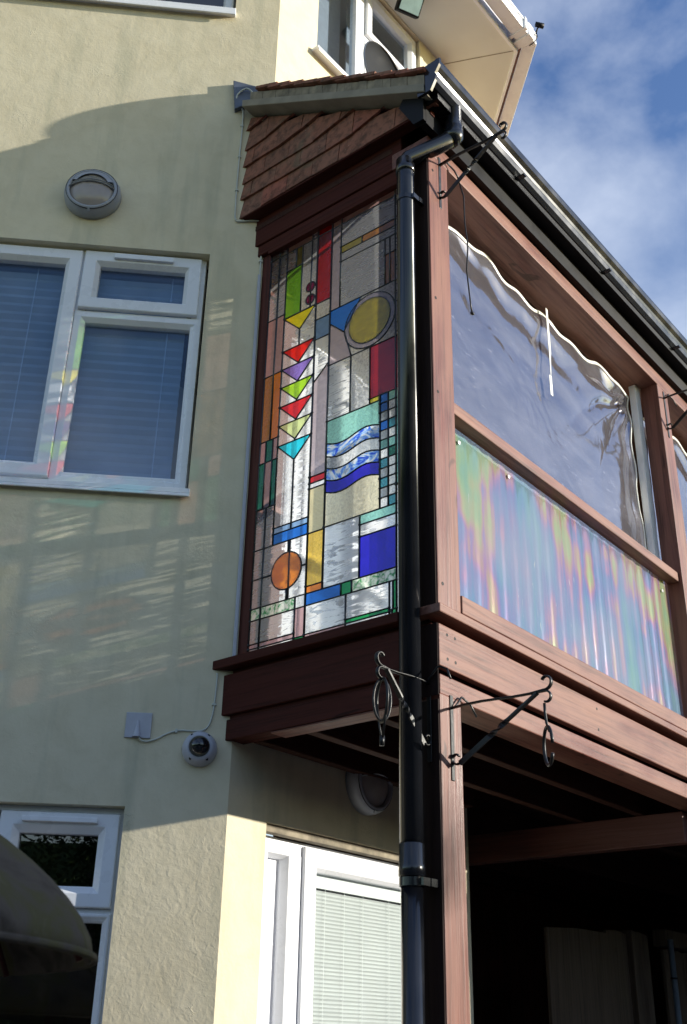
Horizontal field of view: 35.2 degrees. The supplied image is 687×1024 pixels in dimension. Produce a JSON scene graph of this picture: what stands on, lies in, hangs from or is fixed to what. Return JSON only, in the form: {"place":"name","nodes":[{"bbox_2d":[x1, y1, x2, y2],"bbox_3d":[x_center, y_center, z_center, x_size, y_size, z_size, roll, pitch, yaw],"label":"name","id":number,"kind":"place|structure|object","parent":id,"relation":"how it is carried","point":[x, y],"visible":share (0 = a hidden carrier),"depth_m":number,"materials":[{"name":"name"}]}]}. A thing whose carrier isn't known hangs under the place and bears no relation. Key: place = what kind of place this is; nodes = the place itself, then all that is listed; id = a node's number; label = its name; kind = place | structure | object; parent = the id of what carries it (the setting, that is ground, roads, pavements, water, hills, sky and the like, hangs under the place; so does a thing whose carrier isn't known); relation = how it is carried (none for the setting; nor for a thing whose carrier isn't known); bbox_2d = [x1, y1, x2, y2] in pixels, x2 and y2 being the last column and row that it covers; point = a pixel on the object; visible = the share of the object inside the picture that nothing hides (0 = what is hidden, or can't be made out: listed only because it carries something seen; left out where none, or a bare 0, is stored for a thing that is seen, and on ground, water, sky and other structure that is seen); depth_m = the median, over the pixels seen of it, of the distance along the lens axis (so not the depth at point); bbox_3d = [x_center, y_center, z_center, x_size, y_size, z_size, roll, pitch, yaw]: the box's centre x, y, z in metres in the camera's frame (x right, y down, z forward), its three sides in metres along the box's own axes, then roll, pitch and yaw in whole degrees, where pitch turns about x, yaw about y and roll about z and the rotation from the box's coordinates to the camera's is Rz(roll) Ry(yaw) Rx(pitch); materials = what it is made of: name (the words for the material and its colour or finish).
{"place":"outdoors","nodes":[
{"label":"outdoors","id":0,"kind":"place"},
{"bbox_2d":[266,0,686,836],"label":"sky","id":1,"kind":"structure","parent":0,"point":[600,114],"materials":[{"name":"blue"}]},
{"label":"ground","id":2,"kind":"structure","parent":0,"visible":0},
{"bbox_2d":[0,835,97,976],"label":"parasol","id":3,"kind":"object","parent":2,"relation":"on","point":[43,929],"visible":1,"depth_m":1.71,"materials":[{"name":"fabric"}]},
{"bbox_2d":[0,0,661,1023],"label":"house","id":4,"kind":"structure","parent":2,"relation":"on","point":[194,894],"depth_m":4.85,"materials":[{"name":"beige paint"}]},
{"bbox_2d":[0,804,124,1023],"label":"window","id":5,"kind":"structure","parent":4,"relation":"in","point":[78,848],"depth_m":4.06,"materials":[{"name":"white plastic"}]},
{"bbox_2d":[64,169,120,219],"bbox_3d":[-1.256,-1.601,5.407,0.280,0.280,0.104,4,-27,-5],"label":"bulkhead light","id":6,"kind":"object","parent":4,"relation":"attached to","point":[100,198],"visible":1,"depth_m":5.37,"materials":[{"name":"grey plastic"}]},
{"bbox_2d":[0,244,206,496],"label":"window","id":7,"kind":"structure","parent":4,"relation":"in","point":[89,398],"depth_m":5.15,"materials":[{"name":"white plastic"}]},
{"bbox_2d":[124,712,152,738],"bbox_3d":[-0.812,0.842,4.284,0.102,0.102,0.028,4,-27,-5],"label":"cable outlet cover","id":8,"kind":"object","parent":4,"relation":"attached to","point":[138,724],"visible":1,"depth_m":4.29,"materials":[{"name":"grey plastic"}]},
{"bbox_2d":[64,0,235,17],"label":"window","id":9,"kind":"structure","parent":4,"relation":"in","point":[226,8],"depth_m":6.09,"materials":[{"name":"white plastic"}]},
{"bbox_2d":[137,673,217,741],"bbox_3d":[-0.663,0.782,4.339,0.303,0.297,0.014,4,-27,-6],"label":"camera cable","id":10,"kind":"object","parent":4,"relation":"attached to","point":[176,730],"visible":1,"depth_m":4.30,"materials":[{"name":"grey plastic"}]},
{"bbox_2d":[182,731,216,766],"bbox_3d":[-0.564,0.919,4.236,0.140,0.140,0.096,4,-27,-5],"label":"dome camera","id":11,"kind":"object","parent":4,"relation":"attached to","point":[199,748],"visible":1,"depth_m":4.22,"materials":[{"name":"grey plastic"}]},
{"bbox_2d":[232,88,261,655],"bbox_3d":[-0.509,-0.840,5.143,0.200,3.210,0.050,4,-27,-5],"label":"white cable","id":12,"kind":"object","parent":4,"relation":"attached to","point":[246,469],"visible":0.95,"depth_m":4.94,"materials":[{"name":"grey plastic"}]},
{"bbox_2d":[257,823,400,1023],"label":"door","id":13,"kind":"structure","parent":4,"relation":"in","point":[330,947],"depth_m":4.56,"materials":[{"name":"white plastic"}]},
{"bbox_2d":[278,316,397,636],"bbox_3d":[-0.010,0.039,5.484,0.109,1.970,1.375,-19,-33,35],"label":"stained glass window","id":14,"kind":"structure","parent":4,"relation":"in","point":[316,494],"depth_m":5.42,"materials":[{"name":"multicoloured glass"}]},
{"bbox_2d":[312,0,415,75],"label":"window","id":15,"kind":"structure","parent":4,"relation":"in","point":[359,13],"depth_m":7.10,"materials":[{"name":"white plastic"}]},
{"bbox_2d":[345,772,392,815],"bbox_3d":[0.131,1.216,4.857,0.104,0.276,0.276,-19,-33,35],"label":"bulkhead light","id":16,"kind":"object","parent":4,"relation":"attached to","point":[369,795],"visible":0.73,"depth_m":4.78,"materials":[{"name":"grey plastic"}]},
{"bbox_2d":[394,0,423,18],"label":"floodlight","id":17,"kind":"object","parent":4,"relation":"attached to","point":[411,8],"visible":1,"depth_m":7.25,"materials":[{"name":"black glass"}]},
{"bbox_2d":[171,57,686,1023],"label":"timber balcony","id":18,"kind":"structure","parent":4,"relation":"attached to","point":[593,815],"depth_m":5.20,"materials":[{"name":"brown wood"}]},
{"bbox_2d":[247,180,398,651],"bbox_3d":[-0.055,-0.440,4.660,0.837,2.138,0.058,-19,-33,35],"label":"stained glass panel","id":19,"kind":"object","parent":18,"relation":"on","point":[365,323],"visible":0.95,"depth_m":4.62,"materials":[{"name":"multicoloured glass"}]},
{"bbox_2d":[363,41,397,72],"bbox_3d":[0.226,-2.276,5.758,0.287,0.493,0.310,4,-27,-6],"label":"satellite dish","id":20,"kind":"object","parent":18,"relation":"on","point":[377,58],"visible":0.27,"depth_m":5.82,"materials":[{"name":"grey plastic"}]},
{"bbox_2d":[372,651,450,761],"bbox_3d":[0.219,0.634,3.581,0.284,0.324,0.131,20,-32,-33],"label":"basket bracket","id":21,"kind":"object","parent":18,"relation":"attached to","point":[389,672],"visible":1,"depth_m":3.59,"materials":[{"name":"black metal"}]},
{"bbox_2d":[396,104,462,1023],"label":"drainpipe","id":22,"kind":"object","parent":18,"relation":"attached to","point":[414,881],"visible":1,"depth_m":3.83,"materials":[{"name":"black plastic"}]},
{"bbox_2d":[438,121,507,208],"bbox_3d":[0.599,-1.496,4.752,0.360,0.304,0.128,-19,-33,35],"label":"basket bracket","id":23,"kind":"object","parent":18,"relation":"attached to","point":[490,140],"visible":1,"depth_m":4.74,"materials":[{"name":"black metal"}]},
{"bbox_2d":[457,178,473,315],"bbox_3d":[0.538,-1.191,4.786,0.019,0.754,0.074,-23,-35,39],"label":"hanging wire","id":24,"kind":"object","parent":23,"relation":"hanging from","point":[472,313],"visible":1,"depth_m":4.76,"materials":[{"name":"black metal"}]},
{"bbox_2d":[449,675,553,780],"bbox_3d":[0.555,0.729,3.613,0.406,0.306,0.129,-21,-34,38],"label":"basket bracket","id":25,"kind":"object","parent":18,"relation":"attached to","point":[489,736],"visible":1,"depth_m":3.60,"materials":[{"name":"black metal"}]},
{"bbox_2d":[448,225,646,548],"bbox_3d":[1.016,-0.572,5.467,0.055,1.194,2.156,-19,-33,35],"label":"plastic curtain","id":26,"kind":"object","parent":18,"relation":"hanging from","point":[562,338],"visible":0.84,"depth_m":6.01,"materials":[{"name":"clear plastic"}]},
{"bbox_2d":[455,429,683,716],"bbox_3d":[1.073,0.360,4.974,0.014,0.870,2.207,-19,-33,35],"label":"corrugated panel","id":27,"kind":"object","parent":18,"relation":"on","point":[533,560],"visible":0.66,"depth_m":4.88,"materials":[{"name":"plastic"}]},
{"bbox_2d":[643,417,686,480],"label":"plastic curtain","id":28,"kind":"object","parent":18,"relation":"hanging from","point":[679,464],"visible":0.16,"depth_m":6.89,"materials":[{"name":"clear plastic"}]},
{"bbox_2d":[662,389,686,437],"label":"basket bracket","id":29,"kind":"object","parent":18,"relation":"attached to","point":[683,415],"visible":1,"depth_m":6.38,"materials":[{"name":"black metal"}]},
{"bbox_2d":[529,22,543,45],"bbox_3d":[1.374,-3.409,7.704,0.117,0.200,0.051,-1,-27,4],"label":"spotlight","id":30,"kind":"object","parent":4,"relation":"attached to","point":[540,25],"visible":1,"depth_m":7.72,"materials":[{"name":"black metal"}]},
{"bbox_2d":[544,927,686,1023],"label":"board fence","id":31,"kind":"object","parent":2,"relation":"on","point":[596,977],"visible":0.84,"depth_m":6.79,"materials":[{"name":"brown wood"}]},
{"bbox_2d":[667,939,681,1023],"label":"thin pipe","id":32,"kind":"object","parent":2,"relation":"on","point":[675,990],"visible":1,"depth_m":7.25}
]}

